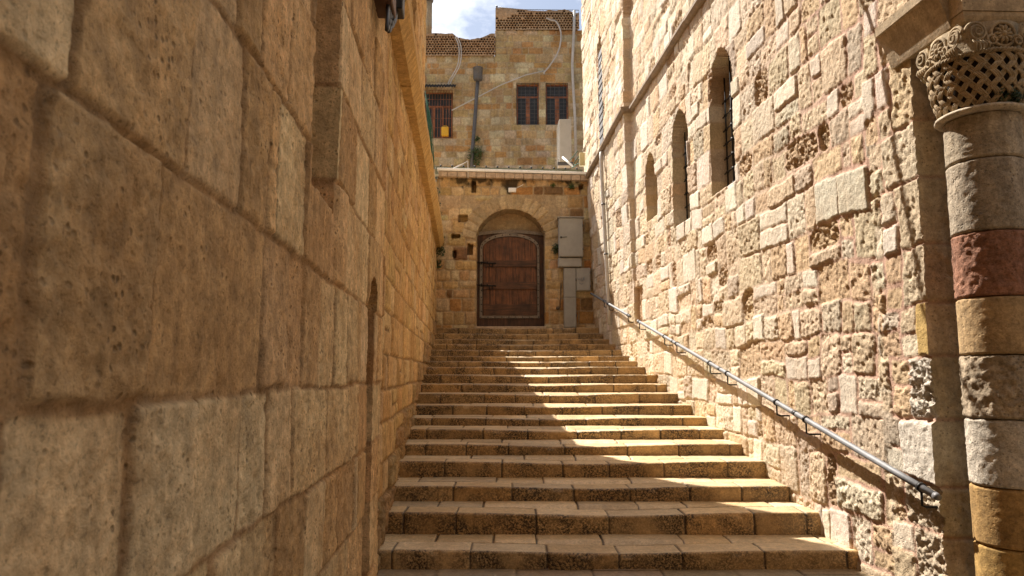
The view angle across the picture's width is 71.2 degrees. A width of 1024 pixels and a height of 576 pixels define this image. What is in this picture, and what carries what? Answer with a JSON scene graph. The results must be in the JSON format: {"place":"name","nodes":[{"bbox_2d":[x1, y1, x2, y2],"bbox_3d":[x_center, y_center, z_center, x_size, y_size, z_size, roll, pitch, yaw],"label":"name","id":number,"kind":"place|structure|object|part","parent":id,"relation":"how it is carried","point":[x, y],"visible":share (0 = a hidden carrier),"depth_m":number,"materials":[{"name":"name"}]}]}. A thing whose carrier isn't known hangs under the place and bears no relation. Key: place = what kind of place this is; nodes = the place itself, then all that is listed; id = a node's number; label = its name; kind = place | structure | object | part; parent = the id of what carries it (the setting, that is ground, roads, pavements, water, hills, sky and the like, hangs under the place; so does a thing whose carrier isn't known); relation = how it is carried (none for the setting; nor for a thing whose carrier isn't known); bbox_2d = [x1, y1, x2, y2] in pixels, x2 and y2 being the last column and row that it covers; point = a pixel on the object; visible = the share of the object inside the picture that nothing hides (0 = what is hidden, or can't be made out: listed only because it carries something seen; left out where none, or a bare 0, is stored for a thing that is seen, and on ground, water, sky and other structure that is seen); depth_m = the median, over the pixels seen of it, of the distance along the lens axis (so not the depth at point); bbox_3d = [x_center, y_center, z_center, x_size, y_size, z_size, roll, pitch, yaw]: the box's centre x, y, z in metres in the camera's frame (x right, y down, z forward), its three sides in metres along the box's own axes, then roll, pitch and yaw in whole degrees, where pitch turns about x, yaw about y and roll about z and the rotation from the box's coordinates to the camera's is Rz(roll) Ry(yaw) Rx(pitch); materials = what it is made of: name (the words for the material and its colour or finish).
{"place":"outdoors","nodes":[
{"label":"outdoors","id":0,"kind":"place"},
{"bbox_2d":[432,0,581,39],"label":"sky","id":1,"kind":"structure","parent":0,"point":[466,19],"materials":[{"name":"white"}]},
{"bbox_2d":[435,165,581,173],"bbox_3d":[-0.092,-3.325,20.350,4.191,0.368,0.096,0,-7,0],"label":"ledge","id":2,"kind":"object","parent":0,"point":[520,168],"visible":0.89,"depth_m":20.35,"materials":[{"name":"beige stone"}]},
{"bbox_2d":[562,156,572,166],"bbox_3d":[1.579,-3.578,20.267,0.060,0.427,0.507,4,-8,-32],"label":"white pipe","id":3,"kind":"object","parent":2,"relation":"attached to","point":[567,161],"visible":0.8,"depth_m":20.24,"materials":[{"name":"white plastic"}]},
{"bbox_2d":[378,568,868,575],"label":"paving","id":4,"kind":"structure","parent":0,"point":[613,572],"depth_m":6.18,"materials":[{"name":"stone"}]},
{"bbox_2d":[377,327,858,569],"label":"staircase","id":5,"kind":"structure","parent":4,"relation":"on","point":[583,448],"depth_m":8.23,"materials":[{"name":"stone"}]},
{"bbox_2d":[435,168,594,328],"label":"stone wall","id":6,"kind":"structure","parent":5,"relation":"on","point":[499,268],"depth_m":19.41,"materials":[{"name":"stone"}]},
{"bbox_2d":[477,230,543,325],"bbox_3d":[-0.044,-0.246,19.539,1.885,2.732,0.167,0,-7,0],"label":"door","id":7,"kind":"structure","parent":6,"relation":"in","point":[510,263],"depth_m":19.53,"materials":[{"name":"brown wood"}]},
{"bbox_2d":[508,185,521,192],"bbox_3d":[0.106,-2.710,19.418,0.409,0.227,0.090,0,-7,0],"label":"emergency light","id":8,"kind":"object","parent":6,"relation":"attached to","point":[510,190],"visible":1,"depth_m":19.37,"materials":[{"name":"white plastic"}]},
{"bbox_2d":[551,243,557,253],"bbox_3d":[1.186,-1.051,19.194,0.280,0.301,0.180,-3,-7,24],"label":"wall plant","id":9,"kind":"object","parent":6,"relation":"attached to","point":[555,250],"depth_m":19.18,"materials":[{"name":"green plant"}]},
{"bbox_2d":[556,286,560,309],"bbox_3d":[1.241,0.222,19.049,0.143,0.737,0.099,-3,-8,25],"label":"conduit","id":10,"kind":"object","parent":6,"relation":"attached to","point":[557,308],"visible":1,"depth_m":19.02,"materials":[{"name":"metal"}]},
{"bbox_2d":[563,268,576,327],"bbox_3d":[1.542,0.263,19.009,0.333,1.589,0.228,0,-7,0],"label":"cable duct","id":11,"kind":"object","parent":6,"relation":"attached to","point":[569,289],"visible":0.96,"depth_m":18.91,"materials":[{"name":"grey metal"}]},
{"bbox_2d":[564,268,575,326],"bbox_3d":[1.538,0.251,18.916,0.296,1.559,0.020,0,-7,0],"label":"door panel","id":12,"kind":"structure","parent":11,"relation":"in","point":[569,273],"depth_m":18.91,"materials":[{"name":"grey paint"}]},
{"bbox_2d":[558,258,581,267],"bbox_3d":[1.544,-0.671,19.105,0.626,0.244,0.258,0,-7,0],"label":"electrical box","id":13,"kind":"object","parent":6,"relation":"attached to","point":[569,262],"visible":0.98,"depth_m":18.98,"materials":[{"name":"grey plastic"}]},
{"bbox_2d":[559,258,580,265],"bbox_3d":[1.544,-0.685,18.987,0.595,0.213,0.020,0,-7,0],"label":"door panel","id":14,"kind":"structure","parent":13,"relation":"in","point":[562,261],"depth_m":18.98,"materials":[{"name":"grey plastic"}]},
{"bbox_2d":[557,216,583,257],"bbox_3d":[1.567,-1.350,19.145,0.708,1.076,0.360,0,-7,0],"label":"electrical cabinet","id":15,"kind":"object","parent":6,"relation":"attached to","point":[570,236],"visible":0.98,"depth_m":19.00,"materials":[{"name":"grey metal"}]},
{"bbox_3d":[1.567,-1.354,19.007,0.618,1.021,0.020,0,-7,0],"label":"door panel","id":16,"kind":"part","parent":15,"relation":"part of","materials":[{"name":"grey paint"}]},
{"bbox_2d":[576,268,590,290],"bbox_3d":[1.900,-0.222,19.066,0.383,0.614,0.229,0,-7,0],"label":"meter box","id":17,"kind":"object","parent":6,"relation":"attached to","point":[583,279],"visible":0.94,"depth_m":18.96,"materials":[{"name":"grey plastic"}]},
{"bbox_2d":[577,268,589,289],"bbox_3d":[1.896,-0.233,18.973,0.345,0.584,0.020,0,-7,0],"label":"door panel","id":18,"kind":"structure","parent":17,"relation":"in","point":[582,273],"depth_m":18.96,"materials":[{"name":"grey plastic"}]},
{"bbox_2d":[916,0,1023,575],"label":"column","id":19,"kind":"structure","parent":4,"relation":"on","point":[973,56],"depth_m":4.88,"materials":[{"name":"stone"}]},
{"bbox_2d":[993,84,1022,102],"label":"capital plant","id":20,"kind":"object","parent":19,"relation":"on","point":[1017,94],"visible":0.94,"depth_m":4.89,"materials":[{"name":"green plant"}]},
{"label":"terrace","id":21,"kind":"structure","parent":0,"visible":0},
{"bbox_2d":[424,8,583,176],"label":"stone house","id":22,"kind":"structure","parent":21,"relation":"on","point":[517,122],"depth_m":29.25,"materials":[{"name":"stone"}]},
{"bbox_2d":[426,0,433,33],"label":"chimney","id":23,"kind":"object","parent":22,"relation":"on","point":[429,19],"visible":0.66,"depth_m":30.04,"materials":[{"name":"stone"}]},
{"bbox_2d":[425,90,452,137],"bbox_3d":[-3.011,-7.059,29.132,1.167,1.993,0.321,0,-7,0],"label":"window","id":24,"kind":"structure","parent":22,"relation":"in","point":[440,105],"depth_m":29.27,"materials":[{"name":"red wood"}]},
{"bbox_2d":[441,125,448,136],"bbox_3d":[-2.710,-6.360,28.938,0.300,0.467,0.200,0,-7,0],"label":"jerrycan","id":25,"kind":"object","parent":22,"relation":"on","point":[444,131],"visible":1,"depth_m":28.84,"materials":[{"name":"yellow plastic"}]},
{"bbox_2d":[448,37,461,84],"bbox_3d":[-2.346,-9.234,29.160,0.595,2.155,0.044,0,-7,0],"label":"hose","id":26,"kind":"object","parent":22,"relation":"hanging from","point":[458,60],"visible":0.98,"depth_m":29.15,"materials":[{"name":"grey plastic"}]},
{"bbox_2d":[466,136,483,165],"bbox_3d":[-1.457,-5.500,28.725,0.759,1.281,0.446,-3,-7,21],"label":"climbing plant","id":27,"kind":"object","parent":22,"relation":"attached to","point":[476,150],"visible":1,"depth_m":28.68,"materials":[{"name":"green plant"}]},
{"bbox_2d":[470,66,482,166],"bbox_3d":[-1.436,-6.826,28.812,0.521,4.265,0.420,0,-7,0],"label":"drainpipe","id":28,"kind":"object","parent":22,"relation":"attached to","point":[477,74],"visible":0.97,"depth_m":28.86,"materials":[{"name":"grey metal"}]},
{"bbox_2d":[452,70,543,110],"bbox_3d":[-0.571,-8.028,29.047,3.766,1.719,0.072,0,-7,0],"label":"conduit","id":29,"kind":"object","parent":22,"relation":"attached to","point":[496,87],"visible":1,"depth_m":29.04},
{"bbox_2d":[517,83,538,124],"bbox_3d":[0.642,-7.489,29.220,0.910,1.752,0.208,0,-7,0],"label":"window","id":30,"kind":"structure","parent":22,"relation":"in","point":[527,95],"depth_m":29.28,"materials":[{"name":"red wood"}]},
{"bbox_2d":[496,6,578,12],"bbox_3d":[1.058,-11.620,29.889,3.479,0.398,0.086,0,-7,0],"label":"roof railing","id":31,"kind":"object","parent":22,"relation":"on","point":[528,9],"visible":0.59,"depth_m":29.88,"materials":[{"name":"grey metal"}]},
{"bbox_2d":[543,17,561,73],"bbox_3d":[1.660,-9.912,29.241,0.763,2.440,0.064,0,-7,0],"label":"hose","id":32,"kind":"object","parent":22,"relation":"attached to","point":[559,44],"visible":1,"depth_m":29.23,"materials":[{"name":"grey plastic"}]},
{"bbox_2d":[546,83,567,124],"bbox_3d":[1.836,-7.489,29.220,0.918,1.752,0.208,0,-7,0],"label":"window","id":33,"kind":"structure","parent":22,"relation":"in","point":[556,95],"depth_m":29.29,"materials":[{"name":"red wood"}]},
{"bbox_2d":[571,10,576,159],"bbox_3d":[2.513,-8.274,29.036,0.219,6.327,0.109,0,-7,0],"label":"downpipe","id":34,"kind":"object","parent":22,"relation":"attached to","point":[573,87],"visible":0.98,"depth_m":28.99,"materials":[{"name":"grey metal"}]},
{"bbox_2d":[556,119,572,169],"bbox_3d":[1.588,-4.305,21.713,0.461,1.395,0.900,0,-7,0],"label":"air conditioner","id":35,"kind":"object","parent":21,"relation":"on","point":[564,138],"visible":0.94,"depth_m":21.29,"materials":[{"name":"beige metal"}]},
{"label":"ground","id":36,"kind":"structure","parent":0,"visible":0},
{"bbox_2d":[0,0,388,575],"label":"stone wall","id":37,"kind":"structure","parent":36,"relation":"on","point":[192,239],"depth_m":1.87,"materials":[{"name":"stone"}]},
{"bbox_2d":[374,0,404,32],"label":"junction box","id":38,"kind":"object","parent":37,"relation":"attached to","point":[391,12],"visible":1,"depth_m":5.64,"materials":[{"name":"black metal"}]},
{"bbox_2d":[377,0,443,575],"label":"stone wall","id":39,"kind":"structure","parent":36,"relation":"on","point":[414,238],"depth_m":8.69,"materials":[{"name":"stone"}]},
{"bbox_2d":[425,91,433,162],"bbox_3d":[-2.155,-4.205,18.968,0.204,2.042,0.386,-3,-7,23],"label":"garden netting","id":40,"kind":"object","parent":39,"relation":"hanging from","point":[429,122],"visible":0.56,"depth_m":18.93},
{"bbox_2d":[432,144,444,256],"bbox_3d":[-2.083,-2.558,19.137,0.638,3.495,0.247,0,-7,0],"label":"hanging vine","id":41,"kind":"object","parent":39,"relation":"hanging from","point":[441,248],"visible":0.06,"depth_m":18.95,"materials":[{"name":"green plant"}]},
{"bbox_2d":[437,244,443,268],"bbox_3d":[-1.949,-0.924,19.039,0.312,0.844,0.226,0,-7,0],"label":"wall plant","id":42,"kind":"object","parent":39,"relation":"attached to","point":[439,262],"depth_m":19.00,"materials":[{"name":"green plant"}]},
{"bbox_2d":[581,0,951,575],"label":"stone wall","id":43,"kind":"structure","parent":36,"relation":"on","point":[765,234],"depth_m":7.82,"materials":[{"name":"stone"}]},
{"bbox_2d":[570,151,584,167],"bbox_3d":[1.767,-3.501,19.416,0.476,0.437,0.193,-3,-8,26],"label":"meter box","id":44,"kind":"object","parent":43,"relation":"attached to","point":[581,159],"visible":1,"depth_m":19.29,"materials":[{"name":"beige plastic"}]},
{"bbox_2d":[582,140,589,165],"bbox_3d":[2.072,-3.648,19.652,0.101,1.177,0.673,1,-7,-11],"label":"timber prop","id":45,"kind":"object","parent":43,"relation":"on","point":[584,148],"visible":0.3,"depth_m":19.73,"materials":[{"name":"beige wood"}]},
{"bbox_2d":[599,151,611,324],"bbox_3d":[2.216,-1.233,16.942,0.210,4.230,0.182,6,-9,-41],"label":"downpipe","id":46,"kind":"object","parent":43,"relation":"attached to","point":[601,153],"visible":0.92,"depth_m":16.90,"materials":[{"name":"beige metal"}]},
{"bbox_2d":[683,132,690,219],"bbox_3d":[2.921,-1.965,11.606,0.048,1.903,0.853,0,-7,-4],"label":"window","id":47,"kind":"structure","parent":43,"relation":"in","point":[685,167],"depth_m":11.90,"materials":[{"name":"black metal"}]},
{"bbox_2d":[722,55,735,185],"bbox_3d":[3.118,-2.318,9.784,0.194,2.015,0.898,0,-7,-4],"label":"window","id":48,"kind":"structure","parent":43,"relation":"in","point":[731,99],"depth_m":9.99,"materials":[{"name":"black metal"}]},
{"bbox_2d":[590,292,941,507],"bbox_3d":[2.629,0.852,12.004,0.226,3.113,13.712,0,-7,-4],"label":"handrail","id":49,"kind":"object","parent":43,"relation":"attached to","point":[921,487],"visible":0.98,"depth_m":6.99,"materials":[{"name":"grey metal"}]},
{"bbox_2d":[907,0,1023,575],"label":"church facade","id":50,"kind":"structure","parent":36,"relation":"on","point":[952,481],"depth_m":5.36,"materials":[{"name":"stone"}]}
]}

